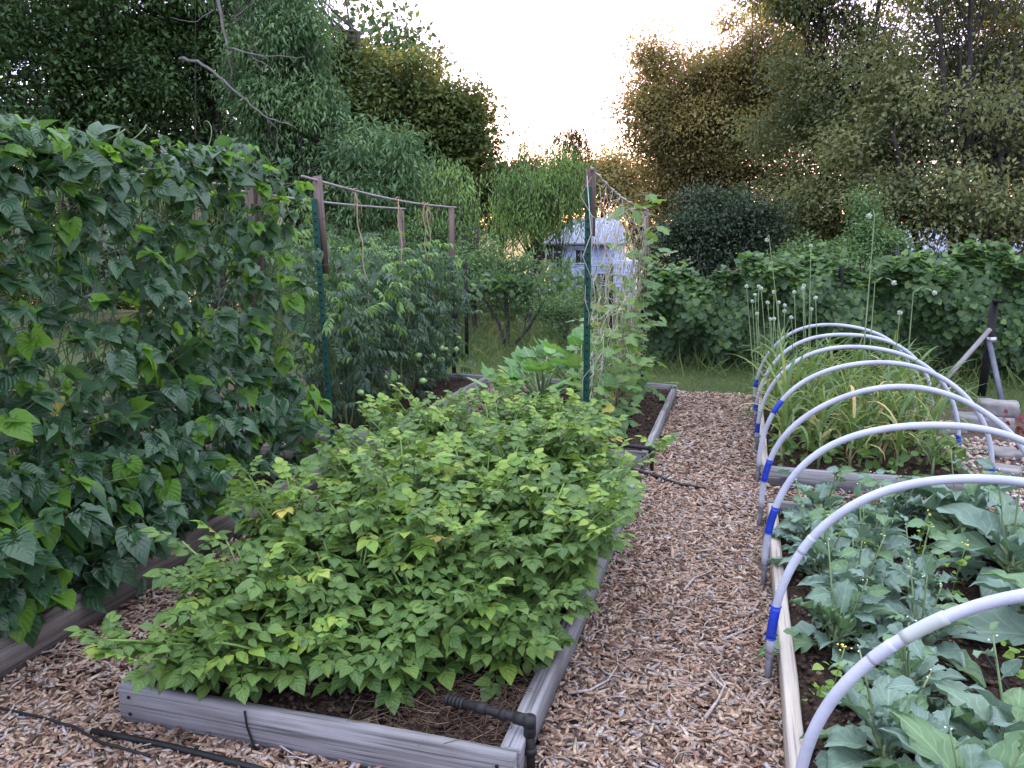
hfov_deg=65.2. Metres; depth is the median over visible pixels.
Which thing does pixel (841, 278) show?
wire fence
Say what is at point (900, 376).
garlic plant
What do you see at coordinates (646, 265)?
trellis post
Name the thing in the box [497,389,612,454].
potato plant
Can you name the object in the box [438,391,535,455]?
potato plant
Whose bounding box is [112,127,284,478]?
bean plant
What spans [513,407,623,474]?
potato plant
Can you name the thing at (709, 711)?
stick
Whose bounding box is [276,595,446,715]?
potato plant
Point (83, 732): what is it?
drip line
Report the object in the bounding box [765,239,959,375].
vine hedge
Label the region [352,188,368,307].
hanging twine
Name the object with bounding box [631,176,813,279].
dark shrub
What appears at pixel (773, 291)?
flowering onion
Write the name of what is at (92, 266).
bean plant
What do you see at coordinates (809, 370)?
garlic plant
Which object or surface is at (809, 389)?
garlic plant
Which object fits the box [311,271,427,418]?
tomato plant
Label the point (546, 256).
window
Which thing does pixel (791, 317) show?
flowering onion
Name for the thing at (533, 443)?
potato plant
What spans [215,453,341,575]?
potato plant
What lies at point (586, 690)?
stick
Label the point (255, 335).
bean plant
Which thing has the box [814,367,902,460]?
garlic plant
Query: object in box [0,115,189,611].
bean plant
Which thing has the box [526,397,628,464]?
potato plant
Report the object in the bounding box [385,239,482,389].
tomato plant
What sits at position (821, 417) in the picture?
garlic plant
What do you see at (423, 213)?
hanging twine
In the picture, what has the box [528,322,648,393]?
squash plant
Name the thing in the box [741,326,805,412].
garlic plant
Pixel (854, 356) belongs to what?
garlic plant
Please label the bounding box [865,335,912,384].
garlic plant
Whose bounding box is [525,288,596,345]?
dark shrub
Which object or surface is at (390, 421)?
potato plant
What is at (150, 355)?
bean plant
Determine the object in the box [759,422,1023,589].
hoop
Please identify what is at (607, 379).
cucumber plant
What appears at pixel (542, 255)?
distant tree
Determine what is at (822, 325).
hoop
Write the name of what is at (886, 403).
garlic plant
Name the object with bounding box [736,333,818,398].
garlic plant
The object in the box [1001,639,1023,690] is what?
weed seedling
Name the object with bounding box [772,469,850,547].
brassica plant
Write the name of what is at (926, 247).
shed
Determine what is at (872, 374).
garlic plant
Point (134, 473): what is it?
bean plant
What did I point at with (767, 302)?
flowering onion
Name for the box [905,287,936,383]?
flowering onion
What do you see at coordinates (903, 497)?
brassica plant
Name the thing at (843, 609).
brassica plant
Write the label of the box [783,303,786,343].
flowering onion
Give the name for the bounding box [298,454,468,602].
potato plant
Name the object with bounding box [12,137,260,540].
bean plant
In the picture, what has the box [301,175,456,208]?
trellis rail
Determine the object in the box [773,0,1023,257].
multi stemmed tree
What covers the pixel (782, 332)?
garlic plant
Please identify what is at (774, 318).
flowering onion
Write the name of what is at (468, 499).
potato plant
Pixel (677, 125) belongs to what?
golden tree
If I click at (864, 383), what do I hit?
garlic plant
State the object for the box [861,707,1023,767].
brassica plant
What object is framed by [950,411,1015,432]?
stone block
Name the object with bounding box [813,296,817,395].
flowering onion
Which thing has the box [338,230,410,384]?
tomato plant
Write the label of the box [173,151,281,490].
bean plant
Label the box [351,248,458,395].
tomato plant
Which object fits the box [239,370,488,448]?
raised bed
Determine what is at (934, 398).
garlic plant
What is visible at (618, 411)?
cucumber plant
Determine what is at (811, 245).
flowering onion
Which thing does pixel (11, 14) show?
tree
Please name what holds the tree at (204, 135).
on the ground at (122, 313)
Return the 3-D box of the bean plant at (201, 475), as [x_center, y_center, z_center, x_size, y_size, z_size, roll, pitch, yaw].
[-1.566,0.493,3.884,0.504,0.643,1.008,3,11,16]
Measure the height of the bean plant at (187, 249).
1.975 m
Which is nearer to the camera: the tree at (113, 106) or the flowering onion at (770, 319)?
the flowering onion at (770, 319)
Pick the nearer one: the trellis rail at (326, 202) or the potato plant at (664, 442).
the potato plant at (664, 442)
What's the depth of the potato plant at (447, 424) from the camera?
4.32 m
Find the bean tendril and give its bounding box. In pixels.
[102,120,211,144]
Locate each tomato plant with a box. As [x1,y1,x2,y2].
[209,229,324,424]
[261,193,366,414]
[274,243,368,404]
[281,279,409,436]
[298,237,396,391]
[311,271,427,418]
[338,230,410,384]
[340,251,444,411]
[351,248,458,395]
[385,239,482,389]
[408,254,483,380]
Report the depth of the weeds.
5.24 m
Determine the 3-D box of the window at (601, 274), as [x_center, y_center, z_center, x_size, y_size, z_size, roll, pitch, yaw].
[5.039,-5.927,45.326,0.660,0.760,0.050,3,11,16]
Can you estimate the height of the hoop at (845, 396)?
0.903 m
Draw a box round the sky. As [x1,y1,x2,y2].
[0,0,1020,223]
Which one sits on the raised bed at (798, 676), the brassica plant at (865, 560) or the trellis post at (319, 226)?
the brassica plant at (865, 560)
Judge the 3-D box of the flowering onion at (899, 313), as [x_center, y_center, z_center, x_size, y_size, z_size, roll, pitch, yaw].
[2.907,-0.078,6.088,0.035,0.970,0.084,3,11,16]
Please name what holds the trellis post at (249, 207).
on the ground at (122, 313)
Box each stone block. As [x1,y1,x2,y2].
[928,420,967,433]
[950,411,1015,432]
[976,398,1019,417]
[981,446,1023,458]
[981,463,1020,475]
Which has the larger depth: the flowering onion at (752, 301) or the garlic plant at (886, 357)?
the flowering onion at (752, 301)
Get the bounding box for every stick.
[568,650,618,694]
[683,570,713,590]
[703,665,725,718]
[721,622,761,640]
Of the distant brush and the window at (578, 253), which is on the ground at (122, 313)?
the distant brush
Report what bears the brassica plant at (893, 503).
on the raised bed at (798, 676)
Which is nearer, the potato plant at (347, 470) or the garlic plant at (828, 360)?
the potato plant at (347, 470)
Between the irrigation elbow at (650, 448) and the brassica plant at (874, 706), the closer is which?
the brassica plant at (874, 706)
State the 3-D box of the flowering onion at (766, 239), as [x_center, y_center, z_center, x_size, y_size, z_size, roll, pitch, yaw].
[2.193,-0.455,6.590,0.292,1.528,0.036,3,11,16]
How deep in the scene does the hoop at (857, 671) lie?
1.91 m
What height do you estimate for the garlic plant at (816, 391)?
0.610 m
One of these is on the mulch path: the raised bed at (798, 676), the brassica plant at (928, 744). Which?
the raised bed at (798, 676)
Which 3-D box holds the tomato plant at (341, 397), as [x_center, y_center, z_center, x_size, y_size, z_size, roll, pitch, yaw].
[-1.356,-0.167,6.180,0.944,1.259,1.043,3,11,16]
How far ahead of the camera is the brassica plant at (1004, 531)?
3.47 m
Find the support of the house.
on the ground at (122, 313)
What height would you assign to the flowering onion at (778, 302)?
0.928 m
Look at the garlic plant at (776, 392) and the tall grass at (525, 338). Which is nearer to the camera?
the garlic plant at (776, 392)
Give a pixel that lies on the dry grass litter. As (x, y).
(438, 698)
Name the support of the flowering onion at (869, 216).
on the raised bed at (811, 474)
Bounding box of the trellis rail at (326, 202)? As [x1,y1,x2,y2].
[228,188,405,209]
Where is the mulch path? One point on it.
(968, 436)
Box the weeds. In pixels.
[762,379,969,476]
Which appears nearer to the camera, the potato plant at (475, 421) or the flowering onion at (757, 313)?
the potato plant at (475, 421)
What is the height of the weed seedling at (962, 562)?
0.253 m
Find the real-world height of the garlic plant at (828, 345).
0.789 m
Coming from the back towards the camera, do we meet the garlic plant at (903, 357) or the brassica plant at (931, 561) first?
the garlic plant at (903, 357)
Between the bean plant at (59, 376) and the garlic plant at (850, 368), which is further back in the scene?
the garlic plant at (850, 368)
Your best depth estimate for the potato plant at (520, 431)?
3.66 m
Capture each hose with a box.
[90,728,265,767]
[612,466,705,488]
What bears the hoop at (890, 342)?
attached to the raised bed at (811, 474)
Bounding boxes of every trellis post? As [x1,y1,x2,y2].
[192,201,215,450]
[245,190,265,443]
[249,180,277,454]
[311,176,335,448]
[398,210,407,369]
[448,208,456,372]
[583,168,595,410]
[640,209,648,387]
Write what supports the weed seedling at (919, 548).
on the raised bed at (798, 676)
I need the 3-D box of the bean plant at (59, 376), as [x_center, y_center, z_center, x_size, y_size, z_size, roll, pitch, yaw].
[-2.200,-0.304,4.299,0.477,2.056,1.148,3,11,16]
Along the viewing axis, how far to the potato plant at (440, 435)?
3.93 m
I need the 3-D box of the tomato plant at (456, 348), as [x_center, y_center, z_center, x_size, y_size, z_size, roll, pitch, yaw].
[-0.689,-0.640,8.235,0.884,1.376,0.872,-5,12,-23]
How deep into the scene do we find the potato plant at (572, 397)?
4.67 m
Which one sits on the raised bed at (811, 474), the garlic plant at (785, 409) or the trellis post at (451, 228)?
the garlic plant at (785, 409)
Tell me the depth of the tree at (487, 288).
10.90 m
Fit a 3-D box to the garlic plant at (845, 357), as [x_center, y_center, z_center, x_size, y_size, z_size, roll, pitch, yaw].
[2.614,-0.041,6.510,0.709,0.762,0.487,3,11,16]
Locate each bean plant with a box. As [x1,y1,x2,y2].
[0,113,144,595]
[0,115,122,631]
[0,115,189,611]
[0,126,127,611]
[0,233,77,460]
[0,388,64,537]
[0,439,176,630]
[0,454,117,647]
[0,462,48,639]
[4,119,147,468]
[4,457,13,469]
[11,127,203,598]
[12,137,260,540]
[14,178,137,459]
[23,411,201,586]
[81,121,242,524]
[95,170,228,375]
[106,406,275,563]
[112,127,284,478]
[116,144,244,502]
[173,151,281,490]
[177,135,310,495]
[189,148,315,466]
[228,179,349,464]
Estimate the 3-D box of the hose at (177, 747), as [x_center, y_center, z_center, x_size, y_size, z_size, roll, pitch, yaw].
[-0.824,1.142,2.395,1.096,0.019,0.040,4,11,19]
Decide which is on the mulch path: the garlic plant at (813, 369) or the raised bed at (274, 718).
the raised bed at (274, 718)
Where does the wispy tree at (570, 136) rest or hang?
on the ground at (122, 313)
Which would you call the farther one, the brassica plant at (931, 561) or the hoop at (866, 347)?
the hoop at (866, 347)
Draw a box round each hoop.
[751,323,915,408]
[753,333,933,426]
[754,345,961,455]
[755,360,994,481]
[756,384,1023,525]
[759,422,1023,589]
[763,474,1023,678]
[795,588,1023,767]
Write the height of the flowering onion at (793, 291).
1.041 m
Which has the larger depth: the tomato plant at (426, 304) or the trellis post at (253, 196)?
the tomato plant at (426, 304)
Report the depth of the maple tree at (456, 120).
21.92 m
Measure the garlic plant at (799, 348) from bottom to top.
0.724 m
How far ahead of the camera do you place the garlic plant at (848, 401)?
5.58 m
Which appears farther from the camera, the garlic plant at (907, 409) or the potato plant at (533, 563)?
the garlic plant at (907, 409)
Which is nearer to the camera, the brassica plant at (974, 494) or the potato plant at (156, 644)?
the potato plant at (156, 644)
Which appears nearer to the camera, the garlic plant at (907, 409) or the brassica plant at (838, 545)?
the brassica plant at (838, 545)
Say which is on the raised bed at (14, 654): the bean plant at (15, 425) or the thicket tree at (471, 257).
the bean plant at (15, 425)
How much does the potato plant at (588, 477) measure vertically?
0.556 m
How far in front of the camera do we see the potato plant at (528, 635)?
2.67 m
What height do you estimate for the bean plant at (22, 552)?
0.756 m
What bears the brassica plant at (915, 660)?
on the raised bed at (798, 676)
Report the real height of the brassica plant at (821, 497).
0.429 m
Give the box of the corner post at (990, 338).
[926,299,1004,402]
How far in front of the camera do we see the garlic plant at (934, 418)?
5.22 m
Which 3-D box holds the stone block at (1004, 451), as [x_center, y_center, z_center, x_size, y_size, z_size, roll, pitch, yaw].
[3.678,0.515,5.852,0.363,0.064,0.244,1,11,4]
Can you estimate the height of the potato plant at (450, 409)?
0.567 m
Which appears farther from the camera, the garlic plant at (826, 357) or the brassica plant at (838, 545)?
the garlic plant at (826, 357)
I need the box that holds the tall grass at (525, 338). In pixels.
[99,307,1023,389]
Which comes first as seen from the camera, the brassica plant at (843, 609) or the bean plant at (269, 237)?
the brassica plant at (843, 609)
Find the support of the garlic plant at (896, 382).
on the raised bed at (811, 474)
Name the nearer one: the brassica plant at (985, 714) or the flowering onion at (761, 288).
the brassica plant at (985, 714)
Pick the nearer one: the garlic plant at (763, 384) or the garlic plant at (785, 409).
the garlic plant at (785, 409)
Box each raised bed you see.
[0,442,343,681]
[118,477,637,767]
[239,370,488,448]
[510,378,676,468]
[756,388,972,498]
[766,499,1023,767]
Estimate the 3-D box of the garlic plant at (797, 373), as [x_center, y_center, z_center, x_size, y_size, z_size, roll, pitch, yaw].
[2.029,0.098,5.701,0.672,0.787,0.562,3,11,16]
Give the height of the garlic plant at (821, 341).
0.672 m
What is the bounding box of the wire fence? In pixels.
[216,262,1020,375]
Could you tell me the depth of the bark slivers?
3.12 m
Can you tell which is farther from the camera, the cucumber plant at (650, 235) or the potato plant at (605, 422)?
the cucumber plant at (650, 235)
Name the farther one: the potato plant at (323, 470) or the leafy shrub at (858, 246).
the leafy shrub at (858, 246)
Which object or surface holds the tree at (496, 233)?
on the ground at (122, 313)
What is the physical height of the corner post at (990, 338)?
1.072 m
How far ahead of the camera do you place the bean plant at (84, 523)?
3.01 m
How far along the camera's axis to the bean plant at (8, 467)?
3.65 m
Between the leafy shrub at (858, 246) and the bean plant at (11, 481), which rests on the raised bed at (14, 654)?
the bean plant at (11, 481)
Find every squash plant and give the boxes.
[467,362,570,416]
[490,338,600,404]
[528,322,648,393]
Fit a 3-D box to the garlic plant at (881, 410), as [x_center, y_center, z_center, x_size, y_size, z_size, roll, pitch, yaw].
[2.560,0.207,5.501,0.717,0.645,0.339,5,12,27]
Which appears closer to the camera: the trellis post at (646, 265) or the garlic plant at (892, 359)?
the garlic plant at (892, 359)
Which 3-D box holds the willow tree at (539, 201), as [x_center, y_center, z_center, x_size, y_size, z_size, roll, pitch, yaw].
[0.581,-3.458,17.955,2.497,4.476,2.458,-10,15,-43]
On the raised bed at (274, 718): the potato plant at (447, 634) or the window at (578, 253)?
the potato plant at (447, 634)
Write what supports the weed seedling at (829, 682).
on the raised bed at (798, 676)
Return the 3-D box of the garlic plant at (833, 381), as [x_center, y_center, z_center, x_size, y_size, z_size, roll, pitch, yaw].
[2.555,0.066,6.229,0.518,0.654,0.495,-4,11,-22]
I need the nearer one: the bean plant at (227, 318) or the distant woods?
the bean plant at (227, 318)
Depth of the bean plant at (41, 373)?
4.13 m
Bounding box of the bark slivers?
[1,444,765,767]
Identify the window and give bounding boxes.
[545,246,559,262]
[574,249,584,263]
[595,273,605,285]
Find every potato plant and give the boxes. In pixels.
[64,568,278,701]
[139,520,307,646]
[164,576,365,704]
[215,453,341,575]
[260,509,441,635]
[276,445,403,561]
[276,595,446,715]
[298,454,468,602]
[314,415,425,531]
[315,422,433,488]
[346,427,487,525]
[356,392,459,460]
[360,529,518,690]
[366,383,478,456]
[370,432,497,507]
[372,483,502,598]
[390,439,540,574]
[403,427,546,521]
[405,416,525,482]
[415,388,489,432]
[422,405,540,466]
[434,549,586,701]
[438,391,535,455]
[460,405,600,516]
[469,477,643,621]
[471,369,533,420]
[473,412,587,504]
[490,457,641,599]
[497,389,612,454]
[506,386,598,432]
[506,464,648,564]
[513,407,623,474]
[524,388,609,447]
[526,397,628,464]
[539,433,680,499]
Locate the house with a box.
[543,218,637,314]
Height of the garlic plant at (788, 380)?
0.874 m
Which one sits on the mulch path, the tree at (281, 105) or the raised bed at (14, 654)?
the raised bed at (14, 654)
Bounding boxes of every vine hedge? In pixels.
[626,241,779,369]
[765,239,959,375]
[915,233,1023,380]
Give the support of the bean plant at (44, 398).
on the raised bed at (14, 654)
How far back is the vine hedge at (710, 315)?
9.48 m
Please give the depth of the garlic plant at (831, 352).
6.79 m
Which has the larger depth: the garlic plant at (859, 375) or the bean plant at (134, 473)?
the garlic plant at (859, 375)
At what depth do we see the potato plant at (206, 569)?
2.74 m
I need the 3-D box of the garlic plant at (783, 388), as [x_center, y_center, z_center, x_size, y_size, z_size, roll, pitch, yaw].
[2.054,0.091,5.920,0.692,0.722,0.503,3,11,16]
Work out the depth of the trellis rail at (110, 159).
3.80 m
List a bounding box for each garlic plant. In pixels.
[728,333,840,436]
[728,341,824,431]
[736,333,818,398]
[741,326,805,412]
[741,362,796,423]
[746,355,833,425]
[748,349,851,439]
[749,370,819,464]
[750,325,810,395]
[755,315,797,375]
[756,327,833,383]
[763,342,867,417]
[768,336,849,387]
[769,326,858,413]
[770,342,857,423]
[771,373,866,456]
[777,371,846,433]
[780,353,838,410]
[784,383,866,468]
[794,356,846,435]
[796,330,852,386]
[802,337,858,387]
[804,331,883,416]
[810,350,888,431]
[814,330,872,393]
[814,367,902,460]
[815,337,886,431]
[815,356,885,422]
[815,359,888,452]
[818,338,886,396]
[818,376,894,465]
[823,351,902,404]
[825,356,893,405]
[826,333,880,384]
[830,343,913,438]
[832,353,934,463]
[836,363,901,409]
[836,370,943,448]
[840,349,915,443]
[852,336,937,423]
[861,373,946,472]
[863,330,929,406]
[863,351,931,404]
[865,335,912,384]
[868,346,938,417]
[868,358,920,415]
[869,366,977,453]
[870,337,940,398]
[873,350,951,441]
[874,360,945,407]
[881,372,981,466]
[882,354,963,435]
[891,352,985,438]
[904,386,973,475]
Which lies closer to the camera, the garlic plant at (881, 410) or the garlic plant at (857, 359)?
the garlic plant at (881, 410)
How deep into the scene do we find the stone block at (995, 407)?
6.53 m
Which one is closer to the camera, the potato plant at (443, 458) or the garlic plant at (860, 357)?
the potato plant at (443, 458)
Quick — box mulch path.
[0,372,1023,767]
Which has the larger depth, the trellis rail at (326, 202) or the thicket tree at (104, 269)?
the thicket tree at (104, 269)
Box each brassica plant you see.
[756,531,898,673]
[765,512,858,575]
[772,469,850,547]
[780,465,856,531]
[797,518,917,637]
[800,642,958,767]
[818,478,912,570]
[833,469,911,559]
[838,613,974,720]
[861,547,985,687]
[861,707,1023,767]
[872,470,930,536]
[874,487,961,527]
[876,510,956,618]
[893,445,1023,558]
[920,621,1023,748]
[926,458,1023,610]
[951,569,1023,645]
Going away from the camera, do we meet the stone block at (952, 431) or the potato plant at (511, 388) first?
the potato plant at (511, 388)
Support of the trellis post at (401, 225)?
on the ground at (122, 313)
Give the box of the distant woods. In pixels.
[0,0,510,312]
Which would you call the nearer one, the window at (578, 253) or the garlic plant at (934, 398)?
the garlic plant at (934, 398)
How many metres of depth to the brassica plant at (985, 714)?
2.26 m
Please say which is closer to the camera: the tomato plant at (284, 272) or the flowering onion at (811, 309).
the tomato plant at (284, 272)
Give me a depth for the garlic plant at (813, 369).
6.09 m
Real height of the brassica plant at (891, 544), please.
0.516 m
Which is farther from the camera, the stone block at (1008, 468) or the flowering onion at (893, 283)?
the flowering onion at (893, 283)
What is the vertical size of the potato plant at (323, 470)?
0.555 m
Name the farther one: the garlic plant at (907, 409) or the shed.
the shed
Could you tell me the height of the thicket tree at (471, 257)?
2.119 m
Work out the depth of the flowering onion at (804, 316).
7.32 m
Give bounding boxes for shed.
[871,226,1023,266]
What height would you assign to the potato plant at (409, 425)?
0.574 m
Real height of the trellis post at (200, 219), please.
2.030 m
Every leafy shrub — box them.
[766,182,922,273]
[906,242,1023,263]
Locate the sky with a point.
(551, 53)
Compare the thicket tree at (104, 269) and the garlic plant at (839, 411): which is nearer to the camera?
the garlic plant at (839, 411)
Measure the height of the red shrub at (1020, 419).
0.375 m
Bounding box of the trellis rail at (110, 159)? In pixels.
[0,141,284,183]
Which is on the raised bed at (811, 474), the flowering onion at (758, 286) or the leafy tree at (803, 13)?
the flowering onion at (758, 286)
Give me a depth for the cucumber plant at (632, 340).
6.55 m
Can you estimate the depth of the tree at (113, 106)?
16.42 m
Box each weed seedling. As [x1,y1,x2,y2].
[802,643,852,700]
[914,509,933,554]
[939,540,971,597]
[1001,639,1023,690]
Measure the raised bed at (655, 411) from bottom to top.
0.164 m
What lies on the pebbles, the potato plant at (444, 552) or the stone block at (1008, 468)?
the stone block at (1008, 468)
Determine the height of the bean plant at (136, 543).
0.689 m
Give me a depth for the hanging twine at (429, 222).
7.63 m
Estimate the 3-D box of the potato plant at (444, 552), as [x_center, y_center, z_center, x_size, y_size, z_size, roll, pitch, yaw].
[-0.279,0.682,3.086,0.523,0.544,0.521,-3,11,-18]
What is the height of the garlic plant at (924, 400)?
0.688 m
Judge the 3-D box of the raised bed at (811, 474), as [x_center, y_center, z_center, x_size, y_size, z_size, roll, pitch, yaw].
[2.587,0.390,6.263,1.266,0.164,2.783,3,11,16]
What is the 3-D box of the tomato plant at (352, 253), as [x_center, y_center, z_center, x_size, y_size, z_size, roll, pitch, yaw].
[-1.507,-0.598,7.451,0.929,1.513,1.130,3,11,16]
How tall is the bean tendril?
0.204 m
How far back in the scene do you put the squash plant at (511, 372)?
6.58 m
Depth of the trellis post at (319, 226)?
5.69 m
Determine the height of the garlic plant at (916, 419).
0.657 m
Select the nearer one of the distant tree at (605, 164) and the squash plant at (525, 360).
the squash plant at (525, 360)
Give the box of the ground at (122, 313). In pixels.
[5,225,1023,450]
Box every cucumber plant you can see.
[552,322,647,437]
[557,353,638,440]
[565,302,655,414]
[599,199,671,401]
[619,194,678,400]
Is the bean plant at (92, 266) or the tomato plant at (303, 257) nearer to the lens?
the bean plant at (92, 266)
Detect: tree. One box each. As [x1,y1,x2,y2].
[0,0,128,148]
[1,0,225,307]
[3,208,235,337]
[77,0,332,308]
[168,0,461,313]
[237,0,531,269]
[265,216,405,316]
[374,209,556,333]
[406,157,499,328]
[459,270,554,346]
[475,127,599,321]
[481,151,525,310]
[506,140,598,273]
[510,118,603,281]
[541,243,619,321]
[565,134,640,218]
[574,0,866,241]
[595,144,666,297]
[676,0,954,253]
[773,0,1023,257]
[925,0,1023,215]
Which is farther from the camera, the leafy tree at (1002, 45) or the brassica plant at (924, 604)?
the leafy tree at (1002, 45)
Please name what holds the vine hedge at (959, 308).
on the ground at (122, 313)
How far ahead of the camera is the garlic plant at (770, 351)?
7.03 m
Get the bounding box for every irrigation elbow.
[444,693,536,767]
[615,443,654,470]
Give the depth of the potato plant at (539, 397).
4.81 m
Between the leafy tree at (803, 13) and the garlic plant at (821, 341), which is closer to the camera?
the garlic plant at (821, 341)
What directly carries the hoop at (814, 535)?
attached to the raised bed at (798, 676)
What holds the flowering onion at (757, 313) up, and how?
on the raised bed at (811, 474)
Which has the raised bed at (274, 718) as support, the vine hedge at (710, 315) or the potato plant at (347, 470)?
the potato plant at (347, 470)
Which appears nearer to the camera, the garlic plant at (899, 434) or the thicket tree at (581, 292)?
the garlic plant at (899, 434)
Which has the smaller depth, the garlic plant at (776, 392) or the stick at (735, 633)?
the stick at (735, 633)
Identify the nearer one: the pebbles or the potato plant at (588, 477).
the potato plant at (588, 477)
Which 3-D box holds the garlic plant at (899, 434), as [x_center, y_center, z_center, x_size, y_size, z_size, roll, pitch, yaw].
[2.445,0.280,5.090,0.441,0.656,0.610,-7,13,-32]
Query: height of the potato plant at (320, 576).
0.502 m
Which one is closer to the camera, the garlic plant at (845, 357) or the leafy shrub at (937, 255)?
the garlic plant at (845, 357)
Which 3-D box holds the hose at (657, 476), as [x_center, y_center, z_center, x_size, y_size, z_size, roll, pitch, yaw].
[0.906,0.605,5.279,0.819,0.030,0.094,10,14,41]
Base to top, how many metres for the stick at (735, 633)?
0.012 m
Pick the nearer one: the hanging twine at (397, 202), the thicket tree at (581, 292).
the hanging twine at (397, 202)
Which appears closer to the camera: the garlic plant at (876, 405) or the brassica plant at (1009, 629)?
the brassica plant at (1009, 629)
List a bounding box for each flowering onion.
[744,285,754,380]
[751,299,756,374]
[753,293,759,387]
[755,312,765,391]
[757,284,760,388]
[759,287,768,377]
[765,235,789,415]
[766,301,772,360]
[768,317,773,353]
[772,290,774,376]
[772,317,777,369]
[777,301,780,349]
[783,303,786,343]
[790,316,795,372]
[792,290,796,366]
[801,286,805,386]
[802,284,806,352]
[807,244,812,374]
[809,307,812,358]
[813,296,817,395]
[855,209,874,442]
[867,277,896,384]
[888,310,902,424]
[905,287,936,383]
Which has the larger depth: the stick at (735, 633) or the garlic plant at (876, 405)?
the garlic plant at (876, 405)
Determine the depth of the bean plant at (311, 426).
5.04 m
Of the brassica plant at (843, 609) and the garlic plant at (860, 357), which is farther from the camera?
the garlic plant at (860, 357)
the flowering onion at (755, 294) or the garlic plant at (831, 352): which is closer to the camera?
the garlic plant at (831, 352)
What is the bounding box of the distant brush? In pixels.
[272,234,1005,330]
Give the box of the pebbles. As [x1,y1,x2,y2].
[940,435,1023,510]
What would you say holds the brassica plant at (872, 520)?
on the raised bed at (798, 676)
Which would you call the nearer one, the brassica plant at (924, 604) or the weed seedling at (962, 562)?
the brassica plant at (924, 604)
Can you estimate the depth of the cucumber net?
6.23 m
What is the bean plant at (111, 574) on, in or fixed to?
on the raised bed at (14, 654)
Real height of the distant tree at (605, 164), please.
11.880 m
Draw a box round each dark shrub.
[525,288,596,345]
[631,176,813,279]
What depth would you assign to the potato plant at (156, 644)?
2.51 m
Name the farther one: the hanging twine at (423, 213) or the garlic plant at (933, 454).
the hanging twine at (423, 213)
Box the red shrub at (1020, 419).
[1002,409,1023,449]
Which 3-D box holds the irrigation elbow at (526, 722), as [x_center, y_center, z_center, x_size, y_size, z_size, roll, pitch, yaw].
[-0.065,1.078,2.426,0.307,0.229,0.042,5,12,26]
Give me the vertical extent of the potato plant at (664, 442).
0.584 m
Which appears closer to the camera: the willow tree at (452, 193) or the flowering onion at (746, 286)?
the flowering onion at (746, 286)
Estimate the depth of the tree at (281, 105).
14.08 m
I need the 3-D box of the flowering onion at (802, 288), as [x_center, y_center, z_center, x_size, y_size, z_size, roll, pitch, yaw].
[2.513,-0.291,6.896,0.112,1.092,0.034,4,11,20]
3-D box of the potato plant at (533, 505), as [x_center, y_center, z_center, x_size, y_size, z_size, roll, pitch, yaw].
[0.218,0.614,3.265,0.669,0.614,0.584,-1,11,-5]
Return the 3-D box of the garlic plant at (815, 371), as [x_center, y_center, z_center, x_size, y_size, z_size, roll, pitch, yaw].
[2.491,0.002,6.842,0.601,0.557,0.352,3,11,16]
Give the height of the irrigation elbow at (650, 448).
0.197 m
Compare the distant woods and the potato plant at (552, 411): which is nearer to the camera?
the potato plant at (552, 411)
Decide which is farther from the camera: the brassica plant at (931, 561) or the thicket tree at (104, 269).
the thicket tree at (104, 269)
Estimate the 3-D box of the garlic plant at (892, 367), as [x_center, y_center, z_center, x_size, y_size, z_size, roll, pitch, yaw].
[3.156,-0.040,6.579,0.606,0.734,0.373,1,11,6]
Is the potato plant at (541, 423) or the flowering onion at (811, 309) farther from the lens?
the flowering onion at (811, 309)
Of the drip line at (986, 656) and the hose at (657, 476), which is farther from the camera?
the hose at (657, 476)
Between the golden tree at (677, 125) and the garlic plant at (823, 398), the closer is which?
the garlic plant at (823, 398)
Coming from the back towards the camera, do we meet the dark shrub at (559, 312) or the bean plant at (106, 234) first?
the dark shrub at (559, 312)
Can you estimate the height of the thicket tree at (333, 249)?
1.991 m
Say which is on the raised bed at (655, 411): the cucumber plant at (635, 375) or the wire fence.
the cucumber plant at (635, 375)
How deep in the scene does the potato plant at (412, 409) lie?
4.70 m
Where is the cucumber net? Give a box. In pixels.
[574,167,658,413]
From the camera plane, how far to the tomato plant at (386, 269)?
6.90 m
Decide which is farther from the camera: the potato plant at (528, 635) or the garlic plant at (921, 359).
the garlic plant at (921, 359)
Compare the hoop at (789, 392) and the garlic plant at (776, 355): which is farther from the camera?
the garlic plant at (776, 355)
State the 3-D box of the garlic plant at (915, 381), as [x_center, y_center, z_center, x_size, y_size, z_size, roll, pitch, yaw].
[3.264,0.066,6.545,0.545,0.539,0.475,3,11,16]
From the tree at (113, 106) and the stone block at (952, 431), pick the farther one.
the tree at (113, 106)
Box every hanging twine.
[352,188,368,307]
[395,197,408,313]
[422,202,429,286]
[426,203,435,317]
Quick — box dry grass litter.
[288,653,543,746]
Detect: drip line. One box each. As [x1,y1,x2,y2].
[0,707,150,757]
[910,545,1008,689]
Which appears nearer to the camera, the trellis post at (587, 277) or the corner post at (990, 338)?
the trellis post at (587, 277)
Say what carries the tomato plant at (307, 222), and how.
on the raised bed at (454, 384)
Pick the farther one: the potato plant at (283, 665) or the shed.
the shed
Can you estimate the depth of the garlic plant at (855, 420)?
5.15 m
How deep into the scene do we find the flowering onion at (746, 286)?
7.33 m

